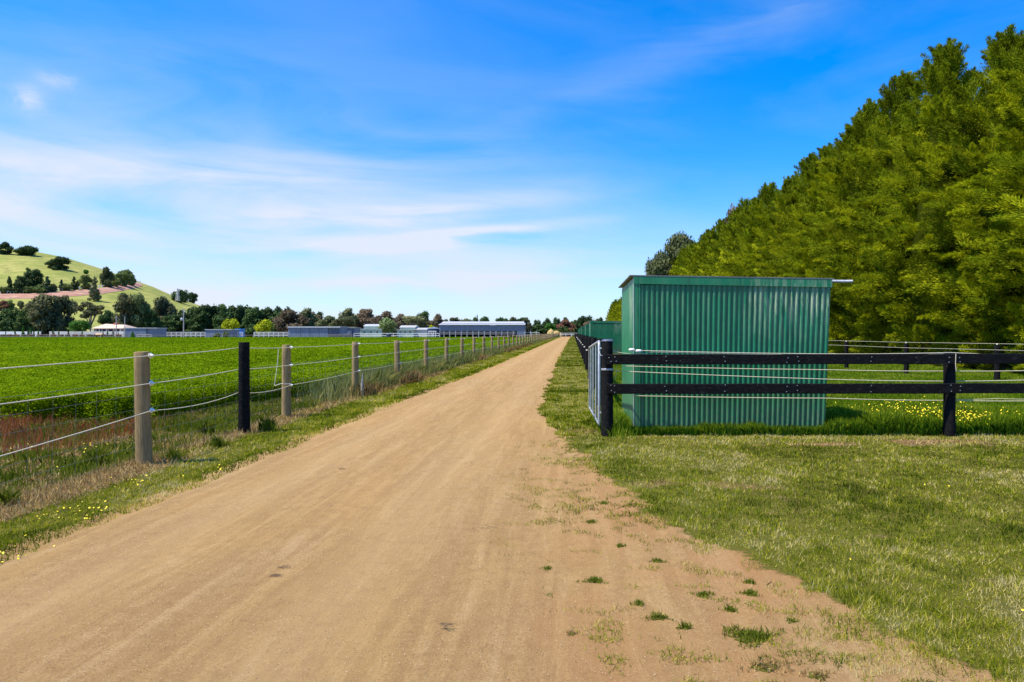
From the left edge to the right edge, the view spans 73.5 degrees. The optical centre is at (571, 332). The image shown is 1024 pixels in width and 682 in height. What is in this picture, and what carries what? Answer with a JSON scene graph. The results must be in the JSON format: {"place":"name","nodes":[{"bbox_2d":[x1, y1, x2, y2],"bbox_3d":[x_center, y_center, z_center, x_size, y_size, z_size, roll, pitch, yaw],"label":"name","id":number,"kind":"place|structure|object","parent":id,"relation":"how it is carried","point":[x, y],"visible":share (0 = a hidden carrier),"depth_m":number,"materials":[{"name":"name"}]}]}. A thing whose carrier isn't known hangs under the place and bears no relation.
{"place":"outdoors","nodes":[
{"label":"outdoors","id":0,"kind":"place"},
{"bbox_2d":[49,331,123,335],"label":"yard wall","id":1,"kind":"structure","parent":0,"point":[84,332],"depth_m":190.00,"materials":[{"name":"white"}]},
{"bbox_2d":[0,249,199,330],"bbox_3d":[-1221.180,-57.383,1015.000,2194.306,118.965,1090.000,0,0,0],"label":"hill","id":2,"kind":"structure","parent":0,"point":[13,265],"depth_m":694.44,"materials":[{"name":"green plant"}]},
{"bbox_2d":[11,275,30,292],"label":"hill tree","id":3,"kind":"object","parent":2,"relation":"on","point":[18,283],"visible":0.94,"depth_m":596.23,"materials":[{"name":"green plant"}]},
{"bbox_2d":[13,245,38,254],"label":"hill tree","id":4,"kind":"object","parent":2,"relation":"on","point":[27,250],"visible":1,"depth_m":770.88,"materials":[{"name":"green plant"}]},
{"bbox_2d":[20,269,44,289],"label":"hill tree","id":5,"kind":"object","parent":2,"relation":"on","point":[34,277],"visible":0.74,"depth_m":604.91,"materials":[{"name":"green plant"}]},
{"bbox_2d":[49,256,71,269],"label":"hill tree","id":6,"kind":"object","parent":2,"relation":"on","point":[61,261],"visible":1,"depth_m":712.12,"materials":[{"name":"green plant"}]},
{"bbox_2d":[0,283,142,298],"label":"dirt track","id":7,"kind":"structure","parent":2,"relation":"on","point":[68,293],"depth_m":613.86,"materials":[{"name":"brown soil"}]},
{"bbox_2d":[79,275,93,288],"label":"hill tree","id":8,"kind":"object","parent":2,"relation":"on","point":[84,280],"visible":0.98,"depth_m":639.64,"materials":[{"name":"green plant"}]},
{"bbox_2d":[87,276,101,300],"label":"hill tree","id":9,"kind":"object","parent":2,"relation":"on","point":[96,295],"visible":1,"depth_m":600.42,"materials":[{"name":"green plant"}]},
{"bbox_2d":[99,266,114,286],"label":"hill tree","id":10,"kind":"object","parent":2,"relation":"on","point":[107,274],"visible":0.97,"depth_m":673.85,"materials":[{"name":"green plant"}]},
{"bbox_2d":[115,271,130,285],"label":"hill tree","id":11,"kind":"object","parent":2,"relation":"on","point":[122,276],"visible":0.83,"depth_m":709.10,"materials":[{"name":"green plant"}]},
{"bbox_2d":[170,289,189,303],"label":"hill tree","id":12,"kind":"object","parent":2,"relation":"on","point":[183,295],"visible":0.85,"depth_m":739.03,"materials":[{"name":"green plant"}]},
{"bbox_2d":[0,337,559,563],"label":"roadside grass","id":13,"kind":"structure","parent":0,"point":[479,365],"depth_m":7.99,"materials":[{"name":"green plant"}]},
{"bbox_2d":[360,324,385,336],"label":"barn","id":14,"kind":"structure","parent":0,"point":[370,328],"depth_m":188.00,"materials":[{"name":"metal"}]},
{"bbox_2d":[396,325,419,336],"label":"barn","id":15,"kind":"structure","parent":0,"point":[407,329],"depth_m":190.00,"materials":[{"name":"metal"}]},
{"bbox_2d":[0,337,964,681],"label":"road","id":16,"kind":"structure","parent":0,"point":[468,589],"depth_m":4.06,"materials":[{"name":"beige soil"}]},
{"bbox_2d":[645,610,673,621],"bbox_3d":[0.457,1.480,3.595,0.162,0.032,0.132,0,0,0],"label":"grass tuft","id":17,"kind":"object","parent":16,"relation":"on","point":[658,616],"visible":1,"depth_m":3.57,"materials":[{"name":"plant"}]},
{"bbox_2d":[448,439,1007,681],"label":"sparse shoots","id":18,"kind":"object","parent":16,"relation":"on","point":[773,643],"visible":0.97,"depth_m":3.60,"materials":[{"name":"green plant"}]},
{"bbox_2d":[722,623,785,648],"bbox_3d":[0.905,1.472,3.329,0.334,0.048,0.262,0,0,0],"label":"grass tuft","id":19,"kind":"object","parent":16,"relation":"on","point":[748,635],"visible":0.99,"depth_m":3.35,"materials":[{"name":"plant"}]},
{"bbox_2d":[732,655,792,673],"bbox_3d":[0.846,1.480,3.061,0.276,0.032,0.196,0,0,0],"label":"grass tuft","id":20,"kind":"object","parent":16,"relation":"on","point":[769,666],"visible":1,"depth_m":3.04,"materials":[{"name":"plant"}]},
{"bbox_2d":[797,667,836,681],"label":"grass tuft","id":21,"kind":"object","parent":16,"relation":"on","point":[818,675],"visible":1,"depth_m":2.97,"materials":[{"name":"plant"}]},
{"bbox_2d":[0,335,1023,681],"bbox_3d":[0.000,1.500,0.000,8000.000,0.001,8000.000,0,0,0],"label":"ground","id":22,"kind":"structure","parent":0,"point":[738,555],"depth_m":5.48,"materials":[{"name":"green plant"}]},
{"bbox_2d":[0,308,15,331],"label":"cypress tree","id":23,"kind":"object","parent":22,"relation":"on","point":[4,320],"visible":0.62,"depth_m":234.30,"materials":[{"name":"green plant"}]},
{"bbox_2d":[2,308,20,331],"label":"cypress tree","id":24,"kind":"object","parent":22,"relation":"on","point":[12,314],"visible":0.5,"depth_m":234.31,"materials":[{"name":"green plant"}]},
{"bbox_2d":[0,483,25,505],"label":"grass tuft","id":25,"kind":"object","parent":22,"relation":"on","point":[7,494],"visible":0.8,"depth_m":5.92,"materials":[{"name":"plant"}]},
{"bbox_2d":[13,308,33,331],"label":"cypress tree","id":26,"kind":"object","parent":22,"relation":"on","point":[21,317],"visible":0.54,"depth_m":233.65,"materials":[{"name":"green plant"}]},
{"bbox_2d":[25,293,65,333],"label":"gum tree","id":27,"kind":"object","parent":22,"relation":"on","point":[40,307],"visible":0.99,"depth_m":232.92,"materials":[{"name":"green plant"}]},
{"bbox_2d":[47,294,77,330],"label":"gum tree","id":28,"kind":"object","parent":22,"relation":"on","point":[67,307],"visible":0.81,"depth_m":239.40,"materials":[{"name":"green plant"}]},
{"bbox_2d":[0,334,126,336],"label":"rail fence","id":29,"kind":"object","parent":22,"relation":"on","point":[61,336],"visible":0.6,"depth_m":159.89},
{"bbox_2d":[67,320,91,330],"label":"tree","id":30,"kind":"object","parent":22,"relation":"on","point":[77,325],"visible":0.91,"depth_m":203.97,"materials":[{"name":"green plant"}]},
{"bbox_2d":[75,301,104,330],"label":"gum tree","id":31,"kind":"object","parent":22,"relation":"on","point":[91,310],"visible":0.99,"depth_m":223.49,"materials":[{"name":"green plant"}]},
{"bbox_2d":[0,411,189,458],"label":"red sorrel","id":32,"kind":"object","parent":22,"relation":"on","point":[17,422],"visible":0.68,"depth_m":9.65,"materials":[{"name":"brown plant"}]},
{"bbox_2d":[78,444,117,464],"bbox_3d":[-5.506,1.378,7.832,0.563,0.236,0.574,0,0,11],"label":"grass tuft","id":33,"kind":"object","parent":22,"relation":"on","point":[93,454],"visible":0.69,"depth_m":7.76,"materials":[{"name":"plant"}]},
{"bbox_2d":[97,309,115,323],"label":"gum tree","id":34,"kind":"object","parent":22,"relation":"on","point":[105,318],"visible":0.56,"depth_m":238.54,"materials":[{"name":"green plant"}]},
{"bbox_2d":[92,323,136,330],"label":"farmhouse","id":35,"kind":"object","parent":22,"relation":"on","point":[107,327],"visible":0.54,"depth_m":195.32,"materials":[{"name":"white"}]},
{"bbox_2d":[110,293,137,326],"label":"gum tree","id":36,"kind":"object","parent":22,"relation":"on","point":[123,306],"visible":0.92,"depth_m":224.16,"materials":[{"name":"green plant"}]},
{"bbox_2d":[129,292,151,327],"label":"gum tree","id":37,"kind":"object","parent":22,"relation":"on","point":[142,306],"visible":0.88,"depth_m":225.99,"materials":[{"name":"green plant"}]},
{"bbox_2d":[125,328,166,336],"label":"horse shelter","id":38,"kind":"object","parent":22,"relation":"on","point":[157,332],"visible":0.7,"depth_m":165.35,"materials":[{"name":"blue metal"}]},
{"bbox_2d":[140,309,161,327],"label":"bushy tree","id":39,"kind":"object","parent":22,"relation":"on","point":[152,319],"visible":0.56,"depth_m":226.99,"materials":[{"name":"green plant"}]},
{"bbox_2d":[150,296,177,325],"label":"gum tree","id":40,"kind":"object","parent":22,"relation":"on","point":[163,306],"visible":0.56,"depth_m":239.34,"materials":[{"name":"green plant"}]},
{"bbox_2d":[0,392,338,494],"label":"weedy grass","id":41,"kind":"structure","parent":22,"relation":"on","point":[224,418],"depth_m":9.21,"materials":[{"name":"green plant"}]},
{"bbox_2d":[157,314,182,336],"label":"cypress tree","id":42,"kind":"object","parent":22,"relation":"on","point":[173,325],"visible":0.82,"depth_m":230.21,"materials":[{"name":"green plant"}]},
{"bbox_2d":[157,446,190,460],"bbox_3d":[-4.734,1.411,8.064,0.488,0.170,0.397,0,0,28],"label":"grass tuft","id":43,"kind":"object","parent":22,"relation":"on","point":[171,452],"visible":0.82,"depth_m":8.04,"materials":[{"name":"plant"}]},
{"bbox_2d":[167,312,189,336],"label":"cypress tree","id":44,"kind":"object","parent":22,"relation":"on","point":[179,316],"visible":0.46,"depth_m":233.20,"materials":[{"name":"green plant"}]},
{"bbox_2d":[184,306,209,336],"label":"cypress tree","id":45,"kind":"object","parent":22,"relation":"on","point":[195,321],"visible":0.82,"depth_m":230.30,"materials":[{"name":"green plant"}]},
{"bbox_2d":[191,417,216,435],"bbox_3d":[-5.363,1.334,9.899,0.376,0.324,0.298,0,0,-15],"label":"grass tuft","id":46,"kind":"object","parent":22,"relation":"on","point":[207,424],"visible":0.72,"depth_m":9.91,"materials":[{"name":"plant"}]},
{"bbox_2d":[194,304,216,328],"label":"cypress tree","id":47,"kind":"object","parent":22,"relation":"on","point":[208,308],"visible":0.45,"depth_m":233.20,"materials":[{"name":"green plant"}]},
{"bbox_2d":[203,433,230,447],"bbox_3d":[-4.631,1.404,8.967,0.348,0.185,0.374,0,0,34],"label":"grass tuft","id":48,"kind":"object","parent":22,"relation":"on","point":[218,441],"visible":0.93,"depth_m":8.93,"materials":[{"name":"plant"}]},
{"bbox_2d":[204,329,239,336],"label":"horse shelter","id":49,"kind":"object","parent":22,"relation":"on","point":[212,332],"visible":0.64,"depth_m":169.00,"materials":[{"name":"blue metal"}]},
{"bbox_2d":[212,304,238,328],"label":"cypress tree","id":50,"kind":"object","parent":22,"relation":"on","point":[218,320],"visible":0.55,"depth_m":230.18,"materials":[{"name":"green plant"}]},
{"bbox_2d":[221,318,239,328],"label":"golden tree","id":51,"kind":"object","parent":22,"relation":"on","point":[231,324],"visible":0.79,"depth_m":198.79,"materials":[{"name":"yellow plant"}]},
{"bbox_2d":[230,304,245,328],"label":"cypress tree","id":52,"kind":"object","parent":22,"relation":"on","point":[238,309],"visible":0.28,"depth_m":233.52,"materials":[{"name":"green plant"}]},
{"bbox_2d":[241,306,264,336],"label":"cypress tree","id":53,"kind":"object","parent":22,"relation":"on","point":[251,318],"visible":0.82,"depth_m":229.71,"materials":[{"name":"green plant"}]},
{"bbox_2d":[254,319,272,336],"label":"golden tree","id":54,"kind":"object","parent":22,"relation":"on","point":[265,325],"visible":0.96,"depth_m":198.87,"materials":[{"name":"yellow plant"}]},
{"bbox_2d":[255,415,280,431],"bbox_3d":[-4.612,1.368,10.481,0.440,0.257,0.571,0,0,0],"label":"grass tuft","id":55,"kind":"object","parent":22,"relation":"on","point":[268,425],"visible":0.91,"depth_m":10.35,"materials":[{"name":"plant"}]},
{"bbox_2d":[0,336,538,421],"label":"lucerne crop","id":56,"kind":"object","parent":22,"relation":"on","point":[25,381],"visible":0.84,"depth_m":19.17,"materials":[{"name":"green plant"}]},
{"bbox_2d":[0,333,557,493],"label":"rope fence","id":57,"kind":"object","parent":22,"relation":"on","point":[142,393],"visible":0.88,"depth_m":10.17,"materials":[{"name":"brown wood"}]},
{"bbox_2d":[272,309,309,334],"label":"gum tree","id":58,"kind":"object","parent":22,"relation":"on","point":[284,319],"visible":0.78,"depth_m":213.26,"materials":[{"name":"green plant"}]},
{"bbox_2d":[298,307,318,325],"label":"gum tree","id":59,"kind":"object","parent":22,"relation":"on","point":[306,313],"visible":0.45,"depth_m":224.20,"materials":[{"name":"green plant"}]},
{"bbox_2d":[287,326,347,336],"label":"stable block","id":60,"kind":"structure","parent":22,"relation":"on","point":[309,331],"depth_m":165.00,"materials":[{"name":"blue metal"}]},
{"bbox_2d":[314,315,340,325],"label":"gum tree","id":61,"kind":"object","parent":22,"relation":"on","point":[326,321],"visible":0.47,"depth_m":213.34,"materials":[{"name":"green plant"}]},
{"bbox_2d":[330,316,356,326],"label":"gum tree","id":62,"kind":"object","parent":22,"relation":"on","point":[345,321],"visible":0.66,"depth_m":210.13,"materials":[{"name":"green plant"}]},
{"bbox_2d":[338,307,359,326],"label":"gum tree","id":63,"kind":"object","parent":22,"relation":"on","point":[347,312],"visible":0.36,"depth_m":229.20,"materials":[{"name":"green plant"}]},
{"bbox_2d":[355,313,368,328],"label":"gum tree","id":64,"kind":"object","parent":22,"relation":"on","point":[361,323],"visible":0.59,"depth_m":232.91,"materials":[{"name":"green plant"}]},
{"bbox_2d":[377,317,396,334],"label":"poplar tree","id":65,"kind":"object","parent":22,"relation":"on","point":[387,325],"visible":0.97,"depth_m":188.77,"materials":[{"name":"green plant"}]},
{"bbox_2d":[354,333,439,336],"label":"rail fence","id":66,"kind":"object","parent":22,"relation":"on","point":[393,335],"visible":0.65,"depth_m":171.89,"materials":[{"name":"white paint"}]},
{"bbox_2d":[401,316,424,324],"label":"gum tree","id":67,"kind":"object","parent":22,"relation":"on","point":[417,320],"visible":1,"depth_m":197.14,"materials":[{"name":"green plant"}]},
{"bbox_2d":[294,339,542,403],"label":"seeding grass","id":68,"kind":"structure","parent":22,"relation":"on","point":[439,364],"depth_m":19.14,"materials":[{"name":"green plant"}]},
{"bbox_2d":[336,343,532,398],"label":"dead weeds","id":69,"kind":"object","parent":22,"relation":"on","point":[412,376],"visible":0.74,"depth_m":19.47,"materials":[{"name":"plant"}]},
{"bbox_2d":[438,321,536,336],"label":"long shed","id":70,"kind":"structure","parent":22,"relation":"on","point":[475,328],"depth_m":178.02,"materials":[{"name":"blue metal"}]},
{"bbox_2d":[556,319,575,336],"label":"gum tree","id":71,"kind":"object","parent":22,"relation":"on","point":[567,323],"visible":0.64,"depth_m":271.09,"materials":[{"name":"brown plant"}]},
{"bbox_2d":[537,337,613,435],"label":"verge grass","id":72,"kind":"structure","parent":22,"relation":"on","point":[564,406],"depth_m":15.42,"materials":[{"name":"green plant"}]},
{"bbox_2d":[574,333,602,404],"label":"paddock fence","id":73,"kind":"object","parent":22,"relation":"on","point":[584,342],"visible":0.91,"depth_m":26.52,"materials":[{"name":"black wood"}]},
{"bbox_2d":[588,321,621,353],"bbox_3d":[2.920,0.315,50.111,3.381,2.370,2.518,0,0,0],"label":"horse shelter","id":74,"kind":"object","parent":22,"relation":"on","point":[612,330],"visible":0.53,"depth_m":48.88,"materials":[{"name":"green metal"}]},
{"bbox_2d":[648,230,695,274],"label":"gum tree","id":75,"kind":"object","parent":22,"relation":"on","point":[674,246],"visible":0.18,"depth_m":106.12,"materials":[{"name":"green plant"}]},
{"bbox_2d":[669,243,695,275],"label":"hedge conifer","id":76,"kind":"object","parent":22,"relation":"on","point":[677,272],"visible":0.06,"depth_m":96.94,"materials":[{"name":"green plant"}]},
{"bbox_2d":[679,233,705,275],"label":"hedge conifer","id":77,"kind":"object","parent":22,"relation":"on","point":[691,260],"visible":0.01,"depth_m":87.62,"materials":[{"name":"green plant"}]},
{"bbox_2d":[680,228,713,275],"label":"hedge conifer","id":78,"kind":"object","parent":22,"relation":"on","point":[691,267],"visible":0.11,"depth_m":82.64,"materials":[{"name":"green plant"}]},
{"bbox_2d":[692,218,725,275],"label":"hedge conifer","id":79,"kind":"object","parent":22,"relation":"on","point":[713,234],"visible":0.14,"depth_m":77.63,"materials":[{"name":"green plant"}]},
{"bbox_2d":[705,213,736,275],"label":"hedge conifer","id":80,"kind":"object","parent":22,"relation":"on","point":[716,249],"visible":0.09,"depth_m":72.77,"materials":[{"name":"green plant"}]},
{"bbox_2d":[714,197,751,276],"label":"hedge conifer","id":81,"kind":"object","parent":22,"relation":"on","point":[730,242],"visible":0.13,"depth_m":67.73,"materials":[{"name":"green plant"}]},
{"bbox_2d":[618,275,852,428],"bbox_3d":[2.555,0.315,11.511,3.381,2.370,2.518,0,0,0],"label":"horse shelter","id":82,"kind":"object","parent":22,"relation":"on","point":[704,314],"visible":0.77,"depth_m":10.28,"materials":[{"name":"green metal"}]},
{"bbox_2d":[714,197,760,276],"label":"hedge conifer","id":83,"kind":"object","parent":22,"relation":"on","point":[725,267],"visible":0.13,"depth_m":62.63,"materials":[{"name":"green plant"}]},
{"bbox_2d":[721,181,779,276],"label":"hedge conifer","id":84,"kind":"object","parent":22,"relation":"on","point":[765,193],"visible":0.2,"depth_m":58.04,"materials":[{"name":"green plant"}]},
{"bbox_2d":[744,175,796,276],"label":"hedge conifer","id":85,"kind":"object","parent":22,"relation":"on","point":[763,218],"visible":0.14,"depth_m":53.32,"materials":[{"name":"green plant"}]},
{"bbox_2d":[754,153,815,277],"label":"hedge conifer","id":86,"kind":"object","parent":22,"relation":"on","point":[793,198],"visible":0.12,"depth_m":48.70,"materials":[{"name":"green plant"}]},
{"bbox_2d":[767,142,840,346],"bbox_3d":[17.051,-5.457,45.049,8.929,14.114,9.055,0,0,-16],"label":"hedge conifer","id":87,"kind":"object","parent":22,"relation":"on","point":[808,194],"visible":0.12,"depth_m":44.70,"materials":[{"name":"green plant"}]},
{"bbox_2d":[601,339,1023,436],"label":"rail fence","id":88,"kind":"object","parent":22,"relation":"on","point":[949,388],"visible":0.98,"depth_m":9.81,"materials":[{"name":"wood"}]},
{"bbox_2d":[589,340,602,424],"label":"steel gate","id":89,"kind":"structure","parent":88,"relation":"attached to","point":[591,377],"depth_m":11.03,"materials":[{"name":"silver metal"}]},
{"bbox_2d":[783,123,854,350],"bbox_3d":[17.300,-5.650,41.873,7.967,14.508,9.470,0,0,33],"label":"hedge conifer","id":90,"kind":"object","parent":22,"relation":"on","point":[823,187],"visible":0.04,"depth_m":41.41,"materials":[{"name":"green plant"}]},
{"bbox_2d":[791,97,889,353],"bbox_3d":[16.702,-5.872,38.711,8.122,14.955,8.172,0,0,-19],"label":"hedge conifer","id":91,"kind":"object","parent":22,"relation":"on","point":[856,132],"visible":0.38,"depth_m":38.16,"materials":[{"name":"green plant"}]},
{"bbox_2d":[830,164,888,342],"bbox_3d":[18.839,-5.181,38.060,9.019,13.555,8.894,0,0,-22],"label":"hedge conifer","id":92,"kind":"object","parent":22,"relation":"on","point":[837,287],"visible":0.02,"depth_m":37.25,"materials":[{"name":"green plant"}]},
{"bbox_2d":[806,69,930,353],"bbox_3d":[17.666,-6.037,35.790,8.589,15.292,9.811,0,0,44],"label":"hedge conifer","id":93,"kind":"object","parent":22,"relation":"on","point":[896,94],"visible":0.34,"depth_m":34.95,"materials":[{"name":"green plant"}]},
{"bbox_2d":[854,126,977,364],"bbox_3d":[18.851,-5.117,33.569,8.204,13.424,9.751,0,0,-11],"label":"hedge conifer","id":94,"kind":"object","parent":22,"relation":"on","point":[906,302],"visible":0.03,"depth_m":33.35,"materials":[{"name":"green plant"}]},
{"bbox_2d":[845,37,1001,366],"bbox_3d":[17.152,-5.866,31.055,9.207,14.944,9.337,0,0,-17],"label":"hedge conifer","id":95,"kind":"object","parent":22,"relation":"on","point":[939,78],"visible":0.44,"depth_m":30.36,"materials":[{"name":"green plant"}]},
{"bbox_2d":[828,340,1021,379],"bbox_3d":[11.481,1.060,35.529,1.917,1.480,37.110,0,0,-5],"label":"back fence","id":96,"kind":"object","parent":22,"relation":"on","point":[996,366],"visible":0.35,"depth_m":23.36,"materials":[{"name":"black wood"}]},
{"bbox_2d":[910,84,1000,367],"bbox_3d":[19.099,-5.013,29.231,8.044,13.213,8.094,0,0,19],"label":"hedge conifer","id":97,"kind":"object","parent":22,"relation":"on","point":[954,178],"visible":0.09,"depth_m":28.90,"materials":[{"name":"green plant"}]},
{"bbox_2d":[898,23,1023,373],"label":"hedge conifer","id":98,"kind":"object","parent":22,"relation":"on","point":[963,159],"visible":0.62,"depth_m":26.59,"materials":[{"name":"green plant"}]},
{"bbox_2d":[946,47,1023,373],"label":"hedge conifer","id":99,"kind":"object","parent":22,"relation":"on","point":[1012,139],"visible":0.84,"depth_m":23.49,"materials":[{"name":"green plant"}]},
{"bbox_2d":[946,135,1023,365],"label":"hedge conifer","id":100,"kind":"object","parent":22,"relation":"on","point":[1016,299],"visible":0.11,"depth_m":25.50,"materials":[{"name":"green plant"}]},
{"bbox_2d":[978,193,1023,272],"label":"hedge conifer","id":101,"kind":"object","parent":22,"relation":"on","point":[1017,251],"visible":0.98,"depth_m":20.50,"materials":[{"name":"green plant"}]},
{"bbox_2d":[0,354,1023,521],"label":"dead grass","id":102,"kind":"structure","parent":0,"point":[82,480],"depth_m":7.72,"materials":[{"name":"plant"}]},
{"bbox_2d":[0,0,1023,330],"label":"sky","id":103,"kind":"structure","parent":0,"point":[493,159],"materials":[{"name":"blue"}]},
{"bbox_2d":[593,406,835,440],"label":"grass","id":104,"kind":"structure","parent":0,"point":[620,420],"depth_m":10.15,"materials":[{"name":"green plant"}]},
{"bbox_2d":[594,364,1023,435],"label":"paddock grass","id":105,"kind":"structure","parent":0,"point":[861,419],"depth_m":12.39,"materials":[{"name":"green plant"}]},
{"bbox_2d":[826,396,1007,423],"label":"paddock flowers","id":106,"kind":"object","parent":105,"relation":"on","point":[931,410],"visible":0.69,"depth_m":11.47,"materials":[{"name":"yellow plant"}]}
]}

